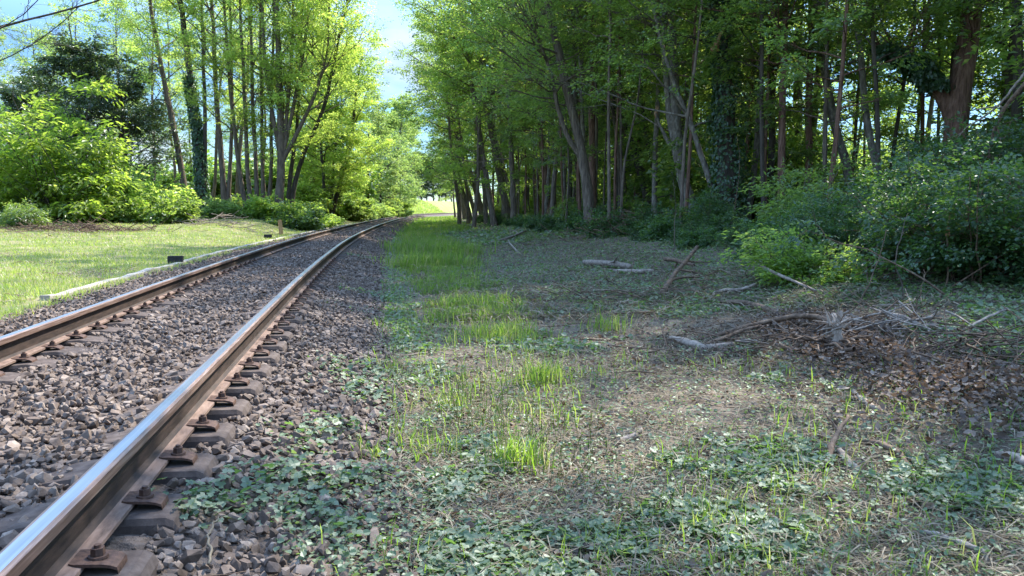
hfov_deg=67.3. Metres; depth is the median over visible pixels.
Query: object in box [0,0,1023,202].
sky
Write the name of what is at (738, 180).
bare sapling
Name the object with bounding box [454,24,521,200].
forest tree
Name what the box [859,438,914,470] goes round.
fallen branch
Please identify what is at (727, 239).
bramble bush
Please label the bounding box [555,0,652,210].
forest tree
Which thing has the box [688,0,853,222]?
forest tree
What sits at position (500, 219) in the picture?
woodland bush
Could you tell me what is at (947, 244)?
broken sapling
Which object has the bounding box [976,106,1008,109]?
dead branch
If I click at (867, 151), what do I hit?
woodland bush
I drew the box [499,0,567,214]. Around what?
forest tree
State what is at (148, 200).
leafy bush
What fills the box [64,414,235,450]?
sleeper
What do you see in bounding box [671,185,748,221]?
woodland bush
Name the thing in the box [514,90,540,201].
forest tree
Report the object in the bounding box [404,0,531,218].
forest tree
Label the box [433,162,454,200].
distant tree
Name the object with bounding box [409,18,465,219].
forest tree
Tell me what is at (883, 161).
woodland bush
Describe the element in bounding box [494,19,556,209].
forest tree
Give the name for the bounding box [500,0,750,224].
forest tree
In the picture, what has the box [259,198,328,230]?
leafy bush
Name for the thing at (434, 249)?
path grass
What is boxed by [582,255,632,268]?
fallen log
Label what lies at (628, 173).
forest tree
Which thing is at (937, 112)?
forest tree
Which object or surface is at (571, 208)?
woodland bush
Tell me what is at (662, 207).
woodland bush
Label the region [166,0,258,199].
locust tree
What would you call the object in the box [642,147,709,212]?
woodland bush
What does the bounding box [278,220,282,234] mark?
marker post
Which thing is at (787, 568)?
fallen branch
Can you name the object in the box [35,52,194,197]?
evergreen tree
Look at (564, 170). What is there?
forest tree
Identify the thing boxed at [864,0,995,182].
forest tree
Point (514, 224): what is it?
woodland bush
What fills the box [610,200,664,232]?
woodland bush
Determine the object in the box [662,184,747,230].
woodland bush
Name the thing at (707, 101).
forest tree
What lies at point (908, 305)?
fallen twig
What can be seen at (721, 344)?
fallen log
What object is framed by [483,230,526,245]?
fallen branch
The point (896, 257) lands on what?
bare sapling
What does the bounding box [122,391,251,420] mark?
sleeper
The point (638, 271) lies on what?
fallen log
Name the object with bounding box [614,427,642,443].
fallen branch
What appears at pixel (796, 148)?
woodland bush
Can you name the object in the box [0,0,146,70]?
bare tree
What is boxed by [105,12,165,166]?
locust tree
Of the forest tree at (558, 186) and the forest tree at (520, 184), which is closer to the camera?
the forest tree at (558, 186)
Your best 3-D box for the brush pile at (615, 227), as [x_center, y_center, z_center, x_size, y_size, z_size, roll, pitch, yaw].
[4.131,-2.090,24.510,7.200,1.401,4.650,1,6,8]
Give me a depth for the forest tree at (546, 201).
41.42 m
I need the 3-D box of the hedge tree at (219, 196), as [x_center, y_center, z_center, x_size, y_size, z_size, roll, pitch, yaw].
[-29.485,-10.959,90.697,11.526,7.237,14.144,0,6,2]
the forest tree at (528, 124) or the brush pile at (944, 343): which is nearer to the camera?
the brush pile at (944, 343)
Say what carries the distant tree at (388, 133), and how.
on the meadow
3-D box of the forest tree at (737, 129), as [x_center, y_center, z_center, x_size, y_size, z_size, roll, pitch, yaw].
[7.130,-7.684,21.078,3.846,12.525,4.332,4,7,35]
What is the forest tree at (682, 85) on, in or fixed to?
on the forest floor
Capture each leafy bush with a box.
[0,71,142,222]
[0,102,69,206]
[0,197,51,227]
[37,154,195,222]
[98,189,158,222]
[103,164,207,221]
[127,195,204,223]
[138,191,196,213]
[197,193,246,218]
[231,193,247,207]
[235,193,306,218]
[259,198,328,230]
[265,178,335,212]
[301,206,347,227]
[312,190,345,214]
[335,202,348,214]
[336,194,365,220]
[341,190,375,220]
[358,195,378,220]
[368,198,394,219]
[369,205,385,219]
[376,196,415,216]
[382,203,397,216]
[384,199,413,217]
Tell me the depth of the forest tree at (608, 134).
23.99 m
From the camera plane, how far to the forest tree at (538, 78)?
40.45 m
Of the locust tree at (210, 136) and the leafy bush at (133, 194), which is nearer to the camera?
the leafy bush at (133, 194)
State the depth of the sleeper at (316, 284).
10.46 m
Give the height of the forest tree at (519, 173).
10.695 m
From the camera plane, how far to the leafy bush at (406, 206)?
93.19 m
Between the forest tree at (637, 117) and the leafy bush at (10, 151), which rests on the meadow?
the leafy bush at (10, 151)
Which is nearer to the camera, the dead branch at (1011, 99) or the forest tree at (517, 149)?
the dead branch at (1011, 99)
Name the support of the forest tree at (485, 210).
on the forest floor
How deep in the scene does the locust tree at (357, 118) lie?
59.34 m
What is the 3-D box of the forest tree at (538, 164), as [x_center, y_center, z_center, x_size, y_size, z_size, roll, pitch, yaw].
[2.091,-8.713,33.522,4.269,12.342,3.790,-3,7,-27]
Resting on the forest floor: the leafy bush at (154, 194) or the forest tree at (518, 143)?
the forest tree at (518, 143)
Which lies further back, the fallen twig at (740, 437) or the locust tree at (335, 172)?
the locust tree at (335, 172)
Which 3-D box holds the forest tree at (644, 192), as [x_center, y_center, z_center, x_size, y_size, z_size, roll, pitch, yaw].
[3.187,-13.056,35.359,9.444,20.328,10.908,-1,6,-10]
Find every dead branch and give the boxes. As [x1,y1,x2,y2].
[950,72,1023,139]
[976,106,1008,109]
[986,82,1023,159]
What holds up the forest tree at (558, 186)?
on the forest floor
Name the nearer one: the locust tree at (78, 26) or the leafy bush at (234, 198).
the leafy bush at (234, 198)
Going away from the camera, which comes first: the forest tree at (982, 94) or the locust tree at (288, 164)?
the forest tree at (982, 94)
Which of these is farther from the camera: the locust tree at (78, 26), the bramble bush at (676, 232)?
the locust tree at (78, 26)
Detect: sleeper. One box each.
[0,345,280,371]
[0,357,272,384]
[0,485,191,536]
[2,372,262,403]
[7,444,218,486]
[31,334,287,357]
[57,325,293,346]
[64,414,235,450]
[68,543,158,575]
[82,317,297,335]
[102,310,302,327]
[119,303,306,319]
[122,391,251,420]
[137,299,310,312]
[149,293,313,307]
[161,290,315,301]
[172,286,318,296]
[177,282,321,292]
[186,279,322,288]
[199,276,326,284]
[203,273,327,281]
[210,271,329,278]
[220,268,331,275]
[222,266,333,273]
[231,264,334,271]
[235,262,336,268]
[240,261,338,266]
[247,259,339,266]
[252,257,341,263]
[257,258,342,259]
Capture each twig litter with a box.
[455,262,769,326]
[584,278,1023,372]
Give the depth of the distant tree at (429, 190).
260.28 m
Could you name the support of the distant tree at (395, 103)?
on the meadow
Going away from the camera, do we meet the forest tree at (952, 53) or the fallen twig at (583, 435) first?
the fallen twig at (583, 435)
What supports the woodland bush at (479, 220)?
on the forest floor
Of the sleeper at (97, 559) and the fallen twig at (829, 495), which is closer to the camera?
the sleeper at (97, 559)
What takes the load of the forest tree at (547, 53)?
on the forest floor
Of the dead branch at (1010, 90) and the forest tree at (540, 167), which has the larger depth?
the forest tree at (540, 167)
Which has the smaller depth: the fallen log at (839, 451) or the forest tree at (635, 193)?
the fallen log at (839, 451)
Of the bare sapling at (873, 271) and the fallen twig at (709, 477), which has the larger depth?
the bare sapling at (873, 271)
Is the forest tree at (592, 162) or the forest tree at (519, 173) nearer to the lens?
the forest tree at (592, 162)
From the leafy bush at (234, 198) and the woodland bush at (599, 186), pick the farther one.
the leafy bush at (234, 198)
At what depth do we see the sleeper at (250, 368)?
4.92 m
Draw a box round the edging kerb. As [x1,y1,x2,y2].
[39,224,348,300]
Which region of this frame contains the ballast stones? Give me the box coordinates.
[0,215,455,575]
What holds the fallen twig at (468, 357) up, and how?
on the forest floor
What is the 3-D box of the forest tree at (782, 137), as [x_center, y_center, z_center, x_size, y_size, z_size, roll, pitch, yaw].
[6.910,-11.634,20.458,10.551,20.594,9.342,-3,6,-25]
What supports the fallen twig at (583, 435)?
on the forest floor
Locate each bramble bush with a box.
[660,220,709,245]
[699,219,754,249]
[766,178,910,265]
[768,136,1023,294]
[814,183,926,252]
[818,148,1023,287]
[819,186,881,236]
[824,111,1023,203]
[833,151,1023,261]
[833,177,903,203]
[841,112,1023,208]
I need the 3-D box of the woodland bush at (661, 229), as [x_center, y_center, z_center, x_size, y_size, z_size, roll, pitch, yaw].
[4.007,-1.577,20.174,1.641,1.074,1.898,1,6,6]
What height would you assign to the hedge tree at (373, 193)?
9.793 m
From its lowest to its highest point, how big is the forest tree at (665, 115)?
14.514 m
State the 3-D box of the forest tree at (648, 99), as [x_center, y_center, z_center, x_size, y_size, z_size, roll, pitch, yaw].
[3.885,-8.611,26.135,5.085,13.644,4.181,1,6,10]
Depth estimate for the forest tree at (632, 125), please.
24.55 m
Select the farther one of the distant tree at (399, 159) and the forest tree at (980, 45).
the distant tree at (399, 159)
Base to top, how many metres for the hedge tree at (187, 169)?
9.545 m
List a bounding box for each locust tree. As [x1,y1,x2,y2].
[0,7,22,181]
[0,14,20,126]
[0,21,88,172]
[28,29,73,145]
[31,0,114,137]
[80,0,151,160]
[92,0,222,199]
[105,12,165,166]
[109,0,202,183]
[116,0,244,213]
[124,0,210,186]
[152,0,290,201]
[162,9,214,186]
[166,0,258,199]
[174,0,344,210]
[205,1,294,203]
[205,35,269,202]
[210,0,393,204]
[221,22,276,167]
[226,0,303,195]
[235,0,380,203]
[263,1,323,187]
[266,0,354,184]
[273,40,372,213]
[284,35,327,183]
[289,52,384,217]
[291,0,361,194]
[292,29,396,216]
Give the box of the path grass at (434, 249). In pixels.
[318,215,1023,575]
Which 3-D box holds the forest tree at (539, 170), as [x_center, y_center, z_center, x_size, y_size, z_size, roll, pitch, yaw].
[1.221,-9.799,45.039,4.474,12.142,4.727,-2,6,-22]
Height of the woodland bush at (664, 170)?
4.948 m
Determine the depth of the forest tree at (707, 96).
23.79 m
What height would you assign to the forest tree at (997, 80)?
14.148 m
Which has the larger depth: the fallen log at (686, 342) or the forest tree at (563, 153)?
the forest tree at (563, 153)
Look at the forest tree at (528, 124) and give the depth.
50.88 m
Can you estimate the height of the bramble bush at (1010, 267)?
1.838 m
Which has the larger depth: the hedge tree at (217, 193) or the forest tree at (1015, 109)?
the hedge tree at (217, 193)
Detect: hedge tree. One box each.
[141,170,172,189]
[147,149,227,199]
[158,165,192,195]
[163,171,188,182]
[179,181,220,195]
[186,157,253,198]
[208,150,288,198]
[208,165,260,200]
[226,156,303,197]
[246,156,338,197]
[250,177,325,188]
[252,153,390,200]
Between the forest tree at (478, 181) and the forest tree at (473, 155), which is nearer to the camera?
the forest tree at (478, 181)
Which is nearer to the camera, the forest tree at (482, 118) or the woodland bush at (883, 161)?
the woodland bush at (883, 161)
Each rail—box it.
[0,213,433,368]
[0,213,453,575]
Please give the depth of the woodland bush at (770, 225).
13.73 m
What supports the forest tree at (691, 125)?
on the forest floor
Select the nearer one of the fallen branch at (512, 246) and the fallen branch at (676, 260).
the fallen branch at (676, 260)
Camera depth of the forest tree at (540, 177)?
54.67 m
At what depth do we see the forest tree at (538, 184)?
50.84 m
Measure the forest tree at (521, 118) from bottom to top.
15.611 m
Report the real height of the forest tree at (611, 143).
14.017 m
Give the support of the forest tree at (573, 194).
on the forest floor
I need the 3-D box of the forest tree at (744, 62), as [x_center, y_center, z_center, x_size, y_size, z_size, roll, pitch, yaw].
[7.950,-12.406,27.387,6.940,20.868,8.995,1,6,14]
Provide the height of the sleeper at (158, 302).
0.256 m
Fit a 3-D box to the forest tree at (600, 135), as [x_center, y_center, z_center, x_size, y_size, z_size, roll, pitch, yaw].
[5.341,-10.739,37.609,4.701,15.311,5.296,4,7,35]
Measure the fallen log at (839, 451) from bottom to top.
0.052 m
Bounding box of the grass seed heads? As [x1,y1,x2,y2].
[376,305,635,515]
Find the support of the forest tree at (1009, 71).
on the forest floor
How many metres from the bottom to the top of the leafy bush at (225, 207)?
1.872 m
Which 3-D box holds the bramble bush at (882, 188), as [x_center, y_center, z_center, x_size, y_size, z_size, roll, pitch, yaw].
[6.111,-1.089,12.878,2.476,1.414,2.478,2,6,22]
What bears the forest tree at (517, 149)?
on the forest floor
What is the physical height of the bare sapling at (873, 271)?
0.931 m
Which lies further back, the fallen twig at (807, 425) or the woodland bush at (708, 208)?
the woodland bush at (708, 208)
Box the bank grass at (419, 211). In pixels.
[376,199,450,213]
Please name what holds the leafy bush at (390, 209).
on the meadow
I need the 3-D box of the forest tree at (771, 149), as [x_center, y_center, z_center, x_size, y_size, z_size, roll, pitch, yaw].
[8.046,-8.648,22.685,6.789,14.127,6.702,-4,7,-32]
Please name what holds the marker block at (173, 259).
on the meadow
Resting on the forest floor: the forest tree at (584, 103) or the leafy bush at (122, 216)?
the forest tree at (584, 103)
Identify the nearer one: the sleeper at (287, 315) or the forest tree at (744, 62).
the sleeper at (287, 315)
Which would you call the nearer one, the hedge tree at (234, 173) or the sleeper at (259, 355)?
the sleeper at (259, 355)
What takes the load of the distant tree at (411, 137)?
on the meadow
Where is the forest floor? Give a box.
[383,213,1023,575]
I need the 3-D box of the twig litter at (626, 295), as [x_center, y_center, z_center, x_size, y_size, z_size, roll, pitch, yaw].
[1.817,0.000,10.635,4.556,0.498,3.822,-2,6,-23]
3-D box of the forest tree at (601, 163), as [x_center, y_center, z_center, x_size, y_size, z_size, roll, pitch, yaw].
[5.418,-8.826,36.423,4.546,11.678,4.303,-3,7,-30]
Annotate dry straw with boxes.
[0,220,1023,575]
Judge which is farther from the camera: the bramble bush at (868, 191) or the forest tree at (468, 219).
the forest tree at (468, 219)
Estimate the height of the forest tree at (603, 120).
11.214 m
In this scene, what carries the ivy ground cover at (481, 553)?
on the forest floor
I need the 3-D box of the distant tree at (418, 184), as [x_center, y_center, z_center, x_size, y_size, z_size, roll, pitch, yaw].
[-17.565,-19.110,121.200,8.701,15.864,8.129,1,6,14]
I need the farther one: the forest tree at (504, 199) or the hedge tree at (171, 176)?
the hedge tree at (171, 176)
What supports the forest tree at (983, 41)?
on the forest floor
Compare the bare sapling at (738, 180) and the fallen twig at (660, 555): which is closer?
the fallen twig at (660, 555)
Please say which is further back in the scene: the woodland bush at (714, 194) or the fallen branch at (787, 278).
the woodland bush at (714, 194)
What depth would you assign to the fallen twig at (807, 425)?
4.61 m
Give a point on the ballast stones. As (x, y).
(24, 486)
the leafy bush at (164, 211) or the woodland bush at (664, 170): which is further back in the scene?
the leafy bush at (164, 211)
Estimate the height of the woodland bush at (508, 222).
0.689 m
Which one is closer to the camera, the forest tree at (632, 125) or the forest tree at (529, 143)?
the forest tree at (632, 125)
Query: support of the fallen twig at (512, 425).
on the forest floor
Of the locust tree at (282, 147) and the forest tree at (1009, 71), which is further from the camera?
the locust tree at (282, 147)
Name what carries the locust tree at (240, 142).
on the meadow
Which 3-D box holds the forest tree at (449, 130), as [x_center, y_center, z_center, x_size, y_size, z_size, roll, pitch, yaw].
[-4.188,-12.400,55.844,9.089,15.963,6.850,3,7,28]
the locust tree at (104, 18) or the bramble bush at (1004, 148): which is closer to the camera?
the bramble bush at (1004, 148)
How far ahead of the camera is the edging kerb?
13.67 m
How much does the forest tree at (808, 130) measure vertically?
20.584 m
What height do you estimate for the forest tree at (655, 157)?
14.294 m
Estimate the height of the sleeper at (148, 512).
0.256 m
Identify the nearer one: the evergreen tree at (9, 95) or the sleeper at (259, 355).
the sleeper at (259, 355)
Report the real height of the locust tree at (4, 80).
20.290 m
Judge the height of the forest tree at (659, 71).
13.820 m
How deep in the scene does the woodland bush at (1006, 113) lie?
17.27 m
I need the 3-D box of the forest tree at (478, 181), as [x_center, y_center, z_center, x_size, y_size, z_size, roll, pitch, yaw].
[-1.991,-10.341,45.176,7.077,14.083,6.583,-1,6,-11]
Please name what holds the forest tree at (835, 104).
on the forest floor
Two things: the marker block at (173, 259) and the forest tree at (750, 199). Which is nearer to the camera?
the marker block at (173, 259)
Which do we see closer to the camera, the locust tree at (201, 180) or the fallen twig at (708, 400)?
the fallen twig at (708, 400)
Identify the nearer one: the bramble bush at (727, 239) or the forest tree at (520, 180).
the bramble bush at (727, 239)
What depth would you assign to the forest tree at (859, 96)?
43.41 m
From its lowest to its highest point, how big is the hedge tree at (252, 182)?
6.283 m
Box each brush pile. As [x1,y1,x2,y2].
[0,212,207,232]
[170,210,291,234]
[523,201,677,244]
[735,289,1005,348]
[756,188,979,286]
[827,305,1023,386]
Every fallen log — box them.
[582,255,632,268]
[612,269,654,273]
[669,336,706,350]
[706,342,733,348]
[835,447,861,473]
[851,389,879,412]
[879,311,943,336]
[994,451,1023,465]
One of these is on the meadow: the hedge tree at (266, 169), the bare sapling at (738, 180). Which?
the hedge tree at (266, 169)
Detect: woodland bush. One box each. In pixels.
[477,211,489,223]
[487,211,508,224]
[491,186,521,207]
[494,200,500,213]
[501,217,513,226]
[506,165,560,214]
[507,201,531,218]
[510,212,536,227]
[510,215,527,226]
[522,212,551,227]
[523,215,543,229]
[527,210,566,231]
[545,195,581,216]
[548,221,564,231]
[549,194,582,221]
[556,158,647,208]
[557,203,605,232]
[558,207,582,232]
[566,122,712,218]
[570,204,631,238]
[579,214,612,235]
[595,202,616,217]
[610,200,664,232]
[619,217,652,240]
[630,195,668,218]
[635,207,693,242]
[639,97,896,223]
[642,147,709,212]
[642,197,676,217]
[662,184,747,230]
[662,186,751,230]
[666,98,869,222]
[670,223,719,249]
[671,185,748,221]
[684,210,735,241]
[708,222,893,290]
[710,209,803,259]
[723,137,872,233]
[776,125,858,181]
[788,107,884,177]
[791,162,872,205]
[845,121,911,178]
[857,132,929,187]
[929,66,1023,162]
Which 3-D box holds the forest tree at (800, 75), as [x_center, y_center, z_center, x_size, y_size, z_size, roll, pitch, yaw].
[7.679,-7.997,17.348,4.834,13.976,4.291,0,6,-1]
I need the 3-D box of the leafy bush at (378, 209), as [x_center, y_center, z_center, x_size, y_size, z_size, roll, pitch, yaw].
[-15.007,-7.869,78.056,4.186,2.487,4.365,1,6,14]
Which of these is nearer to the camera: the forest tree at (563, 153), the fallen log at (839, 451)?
the fallen log at (839, 451)
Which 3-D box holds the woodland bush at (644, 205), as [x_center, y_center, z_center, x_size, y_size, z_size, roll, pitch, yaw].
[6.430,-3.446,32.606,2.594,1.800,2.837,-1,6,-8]
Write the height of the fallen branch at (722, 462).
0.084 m
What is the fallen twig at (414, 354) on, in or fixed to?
on the forest floor
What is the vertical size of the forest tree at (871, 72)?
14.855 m
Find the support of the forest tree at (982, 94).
on the forest floor
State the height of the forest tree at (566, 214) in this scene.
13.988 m
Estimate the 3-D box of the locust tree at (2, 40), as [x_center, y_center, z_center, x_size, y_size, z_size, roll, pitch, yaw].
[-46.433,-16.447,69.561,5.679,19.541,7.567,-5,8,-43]
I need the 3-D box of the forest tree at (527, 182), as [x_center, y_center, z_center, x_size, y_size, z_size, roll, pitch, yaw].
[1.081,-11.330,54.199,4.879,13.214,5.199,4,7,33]
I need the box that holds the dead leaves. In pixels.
[380,241,1023,575]
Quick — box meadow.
[0,201,488,315]
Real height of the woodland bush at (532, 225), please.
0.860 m
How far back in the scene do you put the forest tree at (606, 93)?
34.52 m
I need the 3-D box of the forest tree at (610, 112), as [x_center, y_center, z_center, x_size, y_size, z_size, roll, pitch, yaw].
[4.259,-10.026,32.212,5.058,15.096,4.173,1,6,9]
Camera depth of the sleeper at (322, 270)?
12.31 m
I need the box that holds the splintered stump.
[755,299,906,363]
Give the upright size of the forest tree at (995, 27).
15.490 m
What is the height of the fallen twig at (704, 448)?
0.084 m
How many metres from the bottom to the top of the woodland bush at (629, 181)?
5.320 m
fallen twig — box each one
[394,352,427,356]
[452,356,484,360]
[508,421,515,438]
[539,439,602,446]
[540,466,589,479]
[553,429,605,439]
[651,539,665,575]
[690,398,725,404]
[690,435,715,469]
[691,471,761,482]
[710,434,787,442]
[771,418,823,434]
[783,474,854,508]
[872,304,920,307]
[910,462,1012,489]
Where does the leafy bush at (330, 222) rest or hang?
on the meadow
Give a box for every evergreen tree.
[0,64,109,180]
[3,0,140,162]
[3,27,169,185]
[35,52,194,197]
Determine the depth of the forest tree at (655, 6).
20.91 m
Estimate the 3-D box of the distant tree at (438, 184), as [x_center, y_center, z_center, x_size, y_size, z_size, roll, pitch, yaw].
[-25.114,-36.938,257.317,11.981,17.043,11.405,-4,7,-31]
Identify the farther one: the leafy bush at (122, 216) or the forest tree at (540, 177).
the forest tree at (540, 177)
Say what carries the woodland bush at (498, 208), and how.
on the forest floor
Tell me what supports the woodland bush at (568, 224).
on the forest floor
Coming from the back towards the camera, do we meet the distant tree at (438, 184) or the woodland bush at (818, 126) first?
the distant tree at (438, 184)
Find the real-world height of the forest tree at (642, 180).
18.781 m
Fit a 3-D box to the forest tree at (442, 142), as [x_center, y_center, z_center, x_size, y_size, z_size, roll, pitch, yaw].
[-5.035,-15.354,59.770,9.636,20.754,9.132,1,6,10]
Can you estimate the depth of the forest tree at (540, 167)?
49.86 m
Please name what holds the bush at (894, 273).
on the forest floor
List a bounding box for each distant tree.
[342,86,408,204]
[355,91,426,201]
[358,90,416,203]
[362,115,413,202]
[366,120,398,202]
[369,114,418,202]
[376,115,428,203]
[384,122,425,205]
[406,151,439,198]
[415,154,445,200]
[418,166,437,200]
[424,153,449,200]
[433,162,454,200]
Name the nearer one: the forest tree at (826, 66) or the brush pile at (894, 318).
the brush pile at (894, 318)
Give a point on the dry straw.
(576, 312)
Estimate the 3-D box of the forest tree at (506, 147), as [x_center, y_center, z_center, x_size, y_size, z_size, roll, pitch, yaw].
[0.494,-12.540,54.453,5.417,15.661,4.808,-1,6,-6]
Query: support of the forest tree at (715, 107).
on the forest floor
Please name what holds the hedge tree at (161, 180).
on the meadow
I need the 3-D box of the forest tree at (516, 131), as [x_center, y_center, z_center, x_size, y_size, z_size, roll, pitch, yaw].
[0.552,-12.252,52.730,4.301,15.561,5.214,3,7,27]
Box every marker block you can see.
[167,256,183,263]
[264,234,271,238]
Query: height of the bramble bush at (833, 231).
1.391 m
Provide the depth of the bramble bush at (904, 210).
9.87 m
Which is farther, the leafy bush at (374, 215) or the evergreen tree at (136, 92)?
the leafy bush at (374, 215)
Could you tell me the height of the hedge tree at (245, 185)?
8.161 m
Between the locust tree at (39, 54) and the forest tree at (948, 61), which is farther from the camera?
the locust tree at (39, 54)
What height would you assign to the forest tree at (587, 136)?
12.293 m
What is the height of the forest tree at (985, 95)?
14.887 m
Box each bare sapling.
[672,174,675,249]
[730,140,755,227]
[859,232,885,305]
[892,213,907,295]
[914,269,929,312]
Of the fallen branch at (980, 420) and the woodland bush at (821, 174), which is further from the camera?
the woodland bush at (821, 174)
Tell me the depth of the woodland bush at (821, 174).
19.53 m
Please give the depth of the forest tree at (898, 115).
20.86 m
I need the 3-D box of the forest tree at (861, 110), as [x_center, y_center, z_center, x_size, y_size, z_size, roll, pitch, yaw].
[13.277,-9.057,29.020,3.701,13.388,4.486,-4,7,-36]
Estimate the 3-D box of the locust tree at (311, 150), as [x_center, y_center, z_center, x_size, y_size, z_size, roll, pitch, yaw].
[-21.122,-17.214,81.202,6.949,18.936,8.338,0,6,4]
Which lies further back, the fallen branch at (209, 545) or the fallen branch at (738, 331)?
the fallen branch at (738, 331)
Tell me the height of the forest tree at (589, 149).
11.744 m
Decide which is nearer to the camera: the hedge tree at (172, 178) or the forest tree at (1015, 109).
the forest tree at (1015, 109)
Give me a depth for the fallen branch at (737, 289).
10.18 m
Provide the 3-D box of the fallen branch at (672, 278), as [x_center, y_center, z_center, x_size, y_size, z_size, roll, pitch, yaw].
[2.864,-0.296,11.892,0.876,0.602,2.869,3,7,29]
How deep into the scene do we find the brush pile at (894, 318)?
7.03 m
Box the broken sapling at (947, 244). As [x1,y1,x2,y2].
[945,215,949,285]
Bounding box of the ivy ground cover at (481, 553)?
[151,219,1023,575]
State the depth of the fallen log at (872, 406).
4.91 m
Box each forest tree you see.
[385,1,479,219]
[388,0,489,218]
[391,8,499,223]
[392,0,516,225]
[402,32,499,223]
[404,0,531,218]
[407,0,522,224]
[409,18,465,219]
[419,0,533,228]
[419,54,489,219]
[423,91,496,215]
[424,0,696,221]
[425,118,479,216]
[429,115,481,198]
[430,0,571,218]
[432,57,508,203]
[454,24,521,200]
[458,5,534,212]
[460,0,584,213]
[461,125,492,195]
[462,6,529,215]
[473,6,558,208]
[475,0,536,216]
[478,0,567,215]
[483,0,628,206]
[486,13,528,181]
[487,8,613,200]
[487,17,545,214]
[488,153,519,204]
[489,15,530,213]
[489,151,530,195]
[490,2,615,215]
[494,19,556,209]
[495,42,551,217]
[495,120,552,200]
[496,2,554,164]
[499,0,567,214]
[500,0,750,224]
[500,9,555,215]
[501,0,630,215]
[501,25,570,215]
[503,0,647,211]
[510,11,572,213]
[514,29,539,214]
[514,55,605,204]
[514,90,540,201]
[515,0,648,144]
[515,1,626,220]
[515,3,598,210]
[516,7,604,213]
[516,87,546,213]
[521,93,573,184]
[524,11,600,206]
[524,133,601,202]
[525,0,582,210]
[526,78,545,215]
[531,0,653,205]
[533,0,663,202]
[535,88,625,197]
[537,6,654,202]
[538,14,635,144]
[539,0,624,206]
[539,16,635,119]
[543,0,686,230]
[544,20,610,202]
[544,90,601,177]
[545,130,606,201]
[554,11,661,208]
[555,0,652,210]
[557,0,701,212]
[558,0,649,209]
[561,0,689,220]
[564,1,659,64]
[565,0,778,190]
[567,0,680,167]
[576,0,710,212]
[577,6,712,181]
[578,5,703,202]
[584,9,633,207]
[585,0,692,220]
[588,37,666,193]
[598,5,679,210]
[598,51,667,218]
[605,0,764,221]
[610,9,667,163]
[610,37,664,196]
[611,0,776,197]
[622,0,752,225]
[633,0,702,223]
[636,0,814,219]
[642,11,822,198]
[645,0,899,207]
[649,0,818,221]
[649,17,741,147]
[650,11,777,135]
[660,0,838,209]
[664,53,764,160]
[675,8,836,206]
[679,18,764,121]
[685,0,839,218]
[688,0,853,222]
[688,0,949,165]
[696,34,788,122]
[706,2,839,208]
[713,0,891,204]
[715,0,843,146]
[715,0,900,204]
[725,0,944,196]
[733,0,958,198]
[737,0,884,189]
[776,0,927,175]
[776,1,850,163]
[786,2,881,170]
[789,2,877,150]
[800,0,974,186]
[802,3,921,168]
[803,2,916,169]
[805,0,949,128]
[813,2,912,180]
[819,0,1023,165]
[829,0,956,189]
[836,0,1000,161]
[849,0,1023,159]
[850,3,1023,184]
[859,0,950,151]
[859,0,1001,149]
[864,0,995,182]
[869,0,1008,83]
[879,0,1023,185]
[892,0,1023,180]
[924,1,1010,124]
[925,0,1023,148]
[929,3,1006,136]
[933,8,1023,105]
[947,22,1023,117]
[951,18,1023,114]
[953,1,1023,158]
[958,4,1022,75]
[973,1,1023,144]
[979,19,1023,95]
[982,47,1023,123]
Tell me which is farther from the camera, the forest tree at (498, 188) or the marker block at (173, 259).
the forest tree at (498, 188)
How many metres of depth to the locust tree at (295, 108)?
75.64 m
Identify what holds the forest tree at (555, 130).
on the forest floor
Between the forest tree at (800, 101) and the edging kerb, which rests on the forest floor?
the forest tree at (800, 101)
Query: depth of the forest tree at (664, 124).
36.44 m
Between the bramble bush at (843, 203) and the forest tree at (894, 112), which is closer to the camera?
the bramble bush at (843, 203)
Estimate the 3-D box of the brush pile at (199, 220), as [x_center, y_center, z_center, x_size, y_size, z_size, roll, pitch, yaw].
[-12.042,-2.816,33.334,5.519,1.135,3.038,-1,6,-10]
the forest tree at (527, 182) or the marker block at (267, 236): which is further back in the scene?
the forest tree at (527, 182)
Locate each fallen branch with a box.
[206,516,219,564]
[447,239,521,254]
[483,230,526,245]
[526,474,555,487]
[580,337,621,340]
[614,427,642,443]
[659,245,724,294]
[663,257,694,267]
[695,313,866,339]
[705,322,772,344]
[715,283,756,292]
[716,451,759,495]
[717,299,779,315]
[757,263,816,291]
[764,552,795,570]
[822,409,849,467]
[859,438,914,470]
[924,530,989,561]
[962,307,1008,329]
[978,419,995,447]
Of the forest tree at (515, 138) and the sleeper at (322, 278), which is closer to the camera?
the sleeper at (322, 278)
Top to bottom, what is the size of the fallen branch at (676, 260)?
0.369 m
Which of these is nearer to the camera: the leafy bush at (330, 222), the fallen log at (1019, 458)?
the fallen log at (1019, 458)
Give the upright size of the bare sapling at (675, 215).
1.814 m

